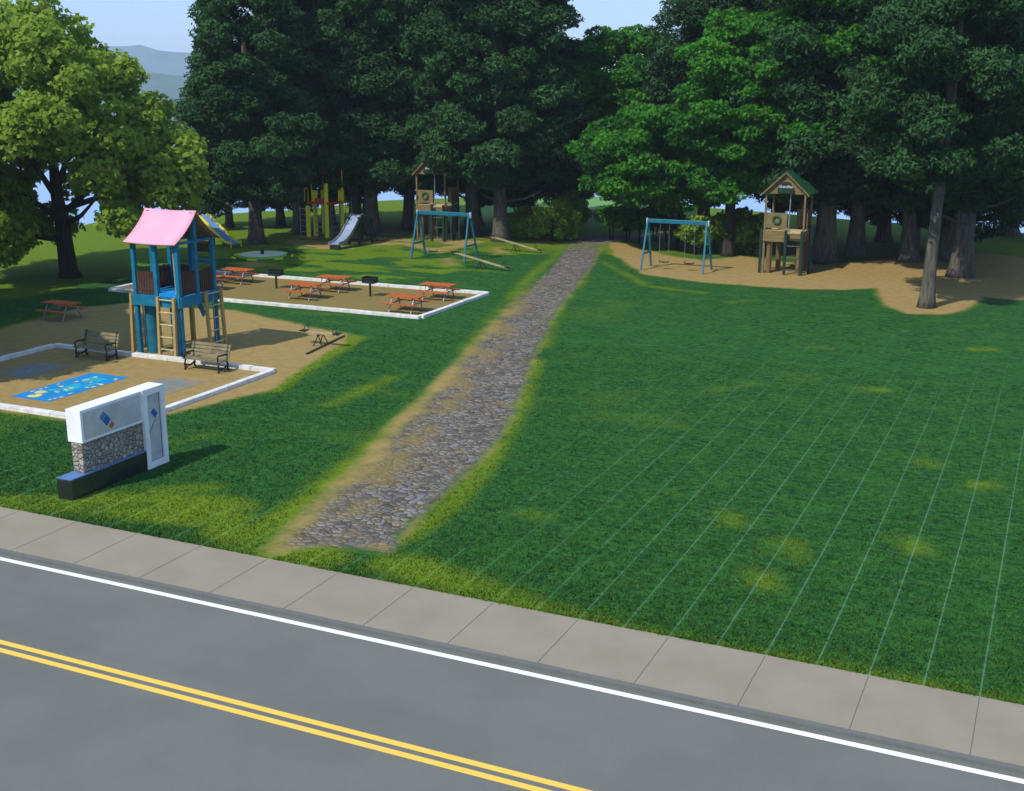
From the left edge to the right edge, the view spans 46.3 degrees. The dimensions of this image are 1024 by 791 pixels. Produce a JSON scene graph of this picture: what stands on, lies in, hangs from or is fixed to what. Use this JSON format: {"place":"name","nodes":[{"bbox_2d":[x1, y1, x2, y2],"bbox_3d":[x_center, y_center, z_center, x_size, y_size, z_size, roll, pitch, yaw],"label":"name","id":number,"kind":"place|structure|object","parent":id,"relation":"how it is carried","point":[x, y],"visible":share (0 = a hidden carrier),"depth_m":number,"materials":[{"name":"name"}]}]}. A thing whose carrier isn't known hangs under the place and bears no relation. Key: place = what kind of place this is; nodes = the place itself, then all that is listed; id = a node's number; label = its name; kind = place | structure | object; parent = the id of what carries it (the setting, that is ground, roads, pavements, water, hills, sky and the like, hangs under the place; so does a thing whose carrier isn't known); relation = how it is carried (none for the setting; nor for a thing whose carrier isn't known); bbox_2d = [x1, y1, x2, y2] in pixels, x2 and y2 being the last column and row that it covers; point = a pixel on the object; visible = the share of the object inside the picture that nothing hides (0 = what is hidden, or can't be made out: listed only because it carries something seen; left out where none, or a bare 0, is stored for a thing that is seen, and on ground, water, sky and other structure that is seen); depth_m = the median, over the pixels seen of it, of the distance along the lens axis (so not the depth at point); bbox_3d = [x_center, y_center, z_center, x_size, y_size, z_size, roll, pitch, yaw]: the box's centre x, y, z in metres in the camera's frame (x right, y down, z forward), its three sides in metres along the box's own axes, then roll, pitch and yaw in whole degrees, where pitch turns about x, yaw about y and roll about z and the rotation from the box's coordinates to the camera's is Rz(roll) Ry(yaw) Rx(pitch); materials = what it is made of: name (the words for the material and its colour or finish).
{"place":"outdoors","nodes":[
{"label":"outdoors","id":0,"kind":"place"},
{"bbox_2d":[12,73,213,145],"bbox_3d":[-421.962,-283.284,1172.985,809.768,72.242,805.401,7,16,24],"label":"hill","id":1,"kind":"structure","parent":0,"point":[169,85],"depth_m":1118.95,"materials":[{"name":"blue"}]},
{"bbox_2d":[97,45,197,75],"bbox_3d":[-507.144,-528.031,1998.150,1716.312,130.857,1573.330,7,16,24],"label":"hill","id":2,"kind":"structure","parent":0,"point":[150,60],"depth_m":1884.55,"materials":[{"name":"blue"}]},
{"bbox_2d":[279,209,664,551],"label":"footpath","id":3,"kind":"structure","parent":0,"point":[448,433],"depth_m":39.12,"materials":[{"name":"grey gravel"}]},
{"bbox_2d":[592,204,623,240],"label":"shrub","id":4,"kind":"object","parent":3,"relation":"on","point":[605,215],"visible":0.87,"depth_m":86.44,"materials":[{"name":"green plant"}]},
{"bbox_2d":[0,196,1023,704],"bbox_3d":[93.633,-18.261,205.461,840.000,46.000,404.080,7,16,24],"label":"lawn","id":5,"kind":"structure","parent":0,"point":[612,304],"depth_m":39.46,"materials":[{"name":"green plant"}]},
{"bbox_2d":[0,0,211,278],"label":"maple tree","id":6,"kind":"object","parent":5,"relation":"on","point":[127,161],"visible":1,"depth_m":65.83,"materials":[{"name":"green plant"}]},
{"bbox_2d":[57,382,168,500],"bbox_3d":[-11.403,1.285,34.231,0.570,2.510,3.910,7,16,24],"label":"park sign","id":7,"kind":"object","parent":5,"relation":"on","point":[115,438],"visible":0.98,"depth_m":33.99,"materials":[{"name":"stone"}]},
{"bbox_2d":[199,207,241,247],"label":"yellow slide","id":8,"kind":"object","parent":5,"relation":"on","point":[211,222],"visible":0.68,"depth_m":84.28,"materials":[{"name":"paint"}]},
{"bbox_2d":[176,37,270,227],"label":"pine tree","id":9,"kind":"object","parent":5,"relation":"on","point":[227,207],"visible":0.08,"depth_m":92.61,"materials":[{"name":"green plant"}]},
{"bbox_2d":[170,0,328,244],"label":"pine tree","id":10,"kind":"object","parent":5,"relation":"on","point":[252,170],"visible":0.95,"depth_m":80.89,"materials":[{"name":"green plant"}]},
{"bbox_2d":[231,248,293,260],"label":"play disc","id":11,"kind":"object","parent":5,"relation":"on","point":[259,255],"visible":1,"depth_m":78.36,"materials":[{"name":"green metal"}]},
{"bbox_2d":[242,190,320,226],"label":"pine tree","id":12,"kind":"object","parent":5,"relation":"on","point":[280,217],"visible":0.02,"depth_m":95.64,"materials":[{"name":"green plant"}]},
{"bbox_2d":[227,0,355,234],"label":"pine tree","id":13,"kind":"object","parent":5,"relation":"on","point":[329,60],"visible":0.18,"depth_m":86.02,"materials":[{"name":"green plant"}]},
{"bbox_2d":[292,21,362,224],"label":"pine tree","id":14,"kind":"object","parent":5,"relation":"on","point":[330,195],"visible":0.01,"depth_m":94.89,"materials":[{"name":"green plant"}]},
{"bbox_2d":[299,0,402,230],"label":"pine tree","id":15,"kind":"object","parent":5,"relation":"on","point":[354,191],"visible":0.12,"depth_m":87.89,"materials":[{"name":"green plant"}]},
{"bbox_2d":[331,99,421,211],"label":"pine tree","id":16,"kind":"object","parent":5,"relation":"on","point":[346,193],"visible":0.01,"depth_m":94.01,"materials":[{"name":"green plant"}]},
{"bbox_2d":[345,3,422,229],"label":"pine tree","id":17,"kind":"object","parent":5,"relation":"on","point":[407,223],"visible":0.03,"depth_m":93.25,"materials":[{"name":"green plant"}]},
{"bbox_2d":[410,210,478,262],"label":"swing set","id":18,"kind":"object","parent":5,"relation":"on","point":[467,215],"visible":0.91,"depth_m":77.48,"materials":[{"name":"blue metal"}]},
{"bbox_2d":[452,249,510,269],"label":"seesaw","id":19,"kind":"object","parent":5,"relation":"on","point":[478,259],"visible":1,"depth_m":73.51,"materials":[{"name":"brown wood"}]},
{"bbox_2d":[435,73,544,225],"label":"pine tree","id":20,"kind":"object","parent":5,"relation":"on","point":[440,191],"visible":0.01,"depth_m":96.16,"materials":[{"name":"green plant"}]},
{"bbox_2d":[411,0,589,241],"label":"pine tree","id":21,"kind":"object","parent":5,"relation":"on","point":[531,49],"visible":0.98,"depth_m":81.95,"materials":[{"name":"green plant"}]},
{"bbox_2d":[490,233,541,251],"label":"seesaw","id":22,"kind":"object","parent":5,"relation":"on","point":[514,243],"visible":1,"depth_m":81.19,"materials":[{"name":"brown wood"}]},
{"bbox_2d":[507,205,543,238],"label":"bush","id":23,"kind":"object","parent":5,"relation":"on","point":[518,223],"visible":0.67,"depth_m":87.50,"materials":[{"name":"green plant"}]},
{"bbox_2d":[478,0,589,210],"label":"pine tree","id":24,"kind":"object","parent":5,"relation":"on","point":[560,62],"visible":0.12,"depth_m":90.62,"materials":[{"name":"green plant"}]},
{"bbox_2d":[555,188,592,228],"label":"bush","id":25,"kind":"object","parent":5,"relation":"on","point":[582,204],"visible":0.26,"depth_m":89.68,"materials":[{"name":"green plant"}]},
{"bbox_2d":[540,38,610,206],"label":"pine tree","id":26,"kind":"object","parent":5,"relation":"on","point":[547,200],"visible":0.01,"depth_m":98.27,"materials":[{"name":"green plant"}]},
{"bbox_2d":[611,204,639,239],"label":"shrub","id":27,"kind":"object","parent":5,"relation":"on","point":[623,221],"visible":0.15,"depth_m":86.86,"materials":[{"name":"green plant"}]},
{"bbox_2d":[564,24,687,230],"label":"broadleaf tree","id":28,"kind":"object","parent":5,"relation":"on","point":[615,87],"visible":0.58,"depth_m":88.03,"materials":[{"name":"green plant"}]},
{"bbox_2d":[616,206,655,242],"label":"shrub","id":29,"kind":"object","parent":5,"relation":"on","point":[633,218],"visible":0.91,"depth_m":84.89,"materials":[{"name":"green plant"}]},
{"bbox_2d":[563,102,728,249],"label":"broadleaf tree","id":30,"kind":"object","parent":5,"relation":"on","point":[618,169],"visible":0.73,"depth_m":78.84,"materials":[{"name":"green plant"}]},
{"bbox_2d":[640,206,669,241],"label":"shrub","id":31,"kind":"object","parent":5,"relation":"on","point":[656,215],"visible":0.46,"depth_m":85.41,"materials":[{"name":"green plant"}]},
{"bbox_2d":[654,212,685,241],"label":"shrub","id":32,"kind":"object","parent":5,"relation":"on","point":[665,227],"visible":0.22,"depth_m":85.41,"materials":[{"name":"green plant"}]},
{"bbox_2d":[673,214,715,254],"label":"shrub","id":33,"kind":"object","parent":5,"relation":"on","point":[696,232],"visible":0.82,"depth_m":79.12,"materials":[{"name":"green plant"}]},
{"bbox_2d":[634,0,763,216],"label":"pine tree","id":34,"kind":"object","parent":5,"relation":"on","point":[691,14],"visible":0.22,"depth_m":85.37,"materials":[{"name":"green plant"}]},
{"bbox_2d":[703,210,735,253],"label":"shrub","id":35,"kind":"object","parent":5,"relation":"on","point":[717,222],"visible":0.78,"depth_m":79.12,"materials":[{"name":"green plant"}]},
{"bbox_2d":[635,6,842,256],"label":"broadleaf tree","id":36,"kind":"object","parent":5,"relation":"on","point":[716,50],"visible":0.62,"depth_m":75.35,"materials":[{"name":"green plant"}]},
{"bbox_2d":[719,206,770,254],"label":"bush","id":37,"kind":"object","parent":5,"relation":"on","point":[749,225],"visible":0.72,"depth_m":79.49,"materials":[{"name":"green plant"}]},
{"bbox_2d":[727,0,787,236],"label":"pine tree","id":38,"kind":"object","parent":5,"relation":"on","point":[758,4],"depth_m":83.56,"materials":[{"name":"green plant"}]},
{"bbox_2d":[713,0,903,263],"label":"broadleaf tree","id":39,"kind":"object","parent":5,"relation":"on","point":[836,39],"visible":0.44,"depth_m":71.34,"materials":[{"name":"green plant"}]},
{"bbox_2d":[738,5,890,244],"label":"pine tree","id":40,"kind":"object","parent":5,"relation":"on","point":[795,206],"visible":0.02,"depth_m":81.89,"materials":[{"name":"green plant"}]},
{"bbox_2d":[719,0,927,262],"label":"pine tree","id":41,"kind":"object","parent":5,"relation":"on","point":[815,159],"visible":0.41,"depth_m":71.29,"materials":[{"name":"green plant"}]},
{"bbox_2d":[766,0,910,256],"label":"pine tree","id":42,"kind":"object","parent":5,"relation":"on","point":[856,243],"visible":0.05,"depth_m":76.26,"materials":[{"name":"green plant"}]},
{"bbox_2d":[841,202,925,242],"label":"pine tree","id":43,"kind":"object","parent":5,"relation":"on","point":[883,224],"depth_m":85.73,"materials":[{"name":"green plant"}]},
{"bbox_2d":[843,202,929,248],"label":"pine tree","id":44,"kind":"object","parent":5,"relation":"on","point":[898,215],"depth_m":82.74,"materials":[{"name":"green plant"}]},
{"bbox_2d":[998,222,1021,236],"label":"pine tree","id":45,"kind":"object","parent":5,"relation":"on","point":[1009,232],"depth_m":89.45,"materials":[{"name":"green plant"}]},
{"bbox_2d":[0,554,1023,790],"bbox_3d":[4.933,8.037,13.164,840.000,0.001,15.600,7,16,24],"label":"road","id":46,"kind":"structure","parent":0,"point":[61,729],"depth_m":21.50,"materials":[{"name":"grey asphalt"}]},
{"bbox_2d":[0,640,591,790],"bbox_3d":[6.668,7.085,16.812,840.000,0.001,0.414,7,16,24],"label":"line","id":47,"kind":"object","parent":46,"relation":"on","point":[334,736],"depth_m":21.50,"materials":[{"name":"yellow paint"}]},
{"bbox_2d":[0,548,1023,773],"bbox_3d":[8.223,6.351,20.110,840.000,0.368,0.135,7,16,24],"label":"kerb","id":48,"kind":"structure","parent":46,"relation":"on","point":[767,715],"depth_m":23.27,"materials":[{"name":"concrete"}]},
{"bbox_2d":[0,557,1023,783],"bbox_3d":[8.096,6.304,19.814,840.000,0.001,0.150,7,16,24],"label":"road marking","id":49,"kind":"object","parent":46,"relation":"on","point":[853,744],"visible":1,"depth_m":23.01,"materials":[{"name":"white paint"}]},
{"bbox_2d":[0,507,1023,765],"bbox_3d":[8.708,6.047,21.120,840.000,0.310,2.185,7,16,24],"label":"pavement","id":50,"kind":"structure","parent":0,"point":[982,727],"depth_m":24.50,"materials":[{"name":"concrete"}]},
{"bbox_2d":[0,229,1023,552],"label":"bare earth","id":51,"kind":"structure","parent":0,"point":[282,347],"depth_m":57.90,"materials":[{"name":"beige soil"}]},
{"bbox_2d":[0,362,69,377],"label":"painted pad","id":52,"kind":"object","parent":51,"relation":"on","point":[33,369],"visible":1,"depth_m":47.73,"materials":[{"name":"blue paint"}]},
{"bbox_2d":[34,299,88,320],"bbox_3d":[-21.852,-4.137,58.143,1.860,0.804,1.650,7,16,24],"label":"picnic table","id":53,"kind":"object","parent":51,"relation":"on","point":[59,304],"visible":1,"depth_m":57.93,"materials":[{"name":"orange wood"}]},
{"bbox_2d":[12,373,128,401],"bbox_3d":[-16.558,-0.345,45.045,1.890,0.014,4.080,7,16,24],"label":"painted map","id":54,"kind":"object","parent":51,"relation":"on","point":[65,388],"visible":1,"depth_m":44.90,"materials":[{"name":"blue paint"}]},
{"bbox_2d":[73,329,119,360],"bbox_3d":[-17.229,-2.082,49.698,1.900,1.093,0.816,7,16,24],"label":"park bench","id":55,"kind":"object","parent":51,"relation":"on","point":[113,342],"visible":1,"depth_m":49.74,"materials":[{"name":"beige wood"}]},
{"bbox_2d":[0,343,275,418],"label":"white edging","id":56,"kind":"object","parent":51,"relation":"on","point":[265,371],"visible":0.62,"depth_m":47.28,"materials":[{"name":"white concrete"}]},
{"bbox_2d":[123,208,227,356],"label":"play tower","id":57,"kind":"structure","parent":51,"relation":"on","point":[173,286],"depth_m":49.75,"materials":[{"name":"blue paint"}]},
{"bbox_2d":[152,377,205,394],"bbox_3d":[-13.027,-0.372,45.168,1.900,0.004,2.300,7,16,24],"label":"painted pad","id":58,"kind":"object","parent":51,"relation":"on","point":[172,384],"visible":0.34,"depth_m":45.50,"materials":[{"name":"beige paint"}]},
{"bbox_2d":[182,340,230,373],"bbox_3d":[-12.131,-1.542,47.618,1.900,1.093,0.816,7,16,24],"label":"park bench","id":59,"kind":"object","parent":51,"relation":"on","point":[224,353],"visible":1,"depth_m":47.68,"materials":[{"name":"beige wood"}]},
{"bbox_2d":[216,275,229,288],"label":"picnic table","id":60,"kind":"object","parent":51,"relation":"on","point":[219,279],"visible":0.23,"depth_m":66.34,"materials":[{"name":"orange wood"}]},
{"bbox_2d":[220,267,259,284],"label":"picnic table","id":61,"kind":"object","parent":51,"relation":"on","point":[234,269],"visible":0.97,"depth_m":68.47,"materials":[{"name":"orange wood"}]},
{"bbox_2d":[267,269,283,287],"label":"park grill","id":62,"kind":"object","parent":51,"relation":"on","point":[275,272],"visible":0.97,"depth_m":66.46,"materials":[{"name":"black metal"}]},
{"bbox_2d":[108,269,488,318],"bbox_3d":[-11.711,-5.639,65.352,19.710,0.256,7.860,7,16,24],"label":"white edging","id":63,"kind":"object","parent":51,"relation":"on","point":[481,294],"visible":0.55,"depth_m":62.41,"materials":[{"name":"white concrete"}]},
{"bbox_2d":[281,281,327,300],"bbox_3d":[-10.985,-5.556,63.602,1.860,0.804,1.650,7,16,24],"label":"picnic table","id":64,"kind":"object","parent":51,"relation":"on","point":[305,284],"visible":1,"depth_m":63.45,"materials":[{"name":"orange wood"}]},
{"bbox_2d":[299,325,341,345],"bbox_3d":[-8.317,-2.583,52.078,2.028,0.843,0.573,7,16,24],"label":"seesaw","id":65,"kind":"object","parent":51,"relation":"on","point":[304,330],"visible":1,"depth_m":52.01,"materials":[{"name":"beige wood"}]},
{"bbox_2d":[306,335,344,354],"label":"seesaw","id":66,"kind":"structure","parent":51,"relation":"on","point":[324,345],"depth_m":52.03},
{"bbox_2d":[299,165,352,237],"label":"climbing frame","id":67,"kind":"object","parent":51,"relation":"on","point":[324,201],"visible":0.92,"depth_m":88.81,"materials":[{"name":"yellow paint"}]},
{"bbox_2d":[314,274,356,292],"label":"picnic table","id":68,"kind":"object","parent":51,"relation":"on","point":[336,277],"visible":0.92,"depth_m":65.76,"materials":[{"name":"orange wood"}]},
{"bbox_2d":[328,207,376,249],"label":"silver slide","id":69,"kind":"object","parent":51,"relation":"on","point":[353,221],"visible":0.98,"depth_m":84.02,"materials":[{"name":"metal"}]},
{"bbox_2d":[297,0,433,234],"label":"pine tree","id":70,"kind":"object","parent":51,"relation":"on","point":[364,58],"visible":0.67,"depth_m":85.21,"materials":[{"name":"green plant"}]},
{"bbox_2d":[362,276,377,295],"bbox_3d":[-7.610,-5.776,64.105,0.940,1.150,0.581,7,16,24],"label":"park grill","id":71,"kind":"object","parent":51,"relation":"on","point":[369,280],"visible":0.99,"depth_m":63.93,"materials":[{"name":"black metal"}]},
{"bbox_2d":[381,293,429,313],"bbox_3d":[-5.316,-4.605,59.944,1.860,0.804,1.650,7,16,24],"label":"picnic table","id":72,"kind":"object","parent":51,"relation":"on","point":[401,297],"visible":0.98,"depth_m":59.81,"materials":[{"name":"orange wood"}]},
{"bbox_2d":[361,0,489,233],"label":"pine tree","id":73,"kind":"object","parent":51,"relation":"on","point":[391,107],"visible":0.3,"depth_m":85.88,"materials":[{"name":"green plant"}]},
{"bbox_2d":[412,155,459,241],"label":"wooden tower","id":74,"kind":"structure","parent":51,"relation":"on","point":[425,196],"depth_m":86.64,"materials":[{"name":"brown wood"}]},
{"bbox_2d":[415,282,460,300],"bbox_3d":[-3.893,-5.517,63.453,1.860,0.804,1.650,7,16,24],"label":"picnic table","id":75,"kind":"object","parent":51,"relation":"on","point":[444,285],"visible":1,"depth_m":63.26,"materials":[{"name":"orange wood"}]},
{"bbox_2d":[397,0,545,236],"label":"pine tree","id":76,"kind":"object","parent":51,"relation":"on","point":[472,201],"visible":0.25,"depth_m":84.79,"materials":[{"name":"green plant"}]},
{"bbox_2d":[524,198,582,241],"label":"bush","id":77,"kind":"object","parent":51,"relation":"on","point":[558,222],"visible":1,"depth_m":85.83,"materials":[{"name":"green plant"}]},
{"bbox_2d":[640,218,712,273],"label":"swing set","id":78,"kind":"object","parent":51,"relation":"on","point":[670,221],"visible":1,"depth_m":72.78,"materials":[{"name":"blue metal"}]},
{"bbox_2d":[758,170,817,275],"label":"wooden tower","id":79,"kind":"structure","parent":51,"relation":"on","point":[790,182],"depth_m":71.29,"materials":[{"name":"brown wood"}]},
{"bbox_2d":[835,22,983,262],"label":"pine tree","id":80,"kind":"object","parent":51,"relation":"on","point":[908,252],"visible":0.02,"depth_m":73.95,"materials":[{"name":"green plant"}]},
{"bbox_2d":[836,0,1023,308],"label":"pine tree","id":81,"kind":"object","parent":51,"relation":"on","point":[951,52],"visible":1,"depth_m":56.63,"materials":[{"name":"green plant"}]},
{"bbox_2d":[850,2,1023,278],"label":"pine tree","id":82,"kind":"object","parent":51,"relation":"on","point":[974,191],"visible":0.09,"depth_m":68.70,"materials":[{"name":"green plant"}]},
{"bbox_2d":[895,90,1013,260],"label":"pine tree","id":83,"kind":"object","parent":51,"relation":"on","point":[946,239],"visible":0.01,"depth_m":76.78,"materials":[{"name":"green plant"}]},
{"bbox_2d":[887,97,1023,242],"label":"pine tree","id":84,"kind":"object","parent":51,"relation":"on","point":[1008,216],"visible":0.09,"depth_m":73.60,"materials":[{"name":"green plant"}]},
{"bbox_2d":[9,157,1023,232],"bbox_3d":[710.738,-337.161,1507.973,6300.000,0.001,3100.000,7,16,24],"label":"water","id":85,"kind":"structure","parent":0,"point":[43,193],"depth_m":545.07,"materials":[{"name":"blue liquid"}]}
]}

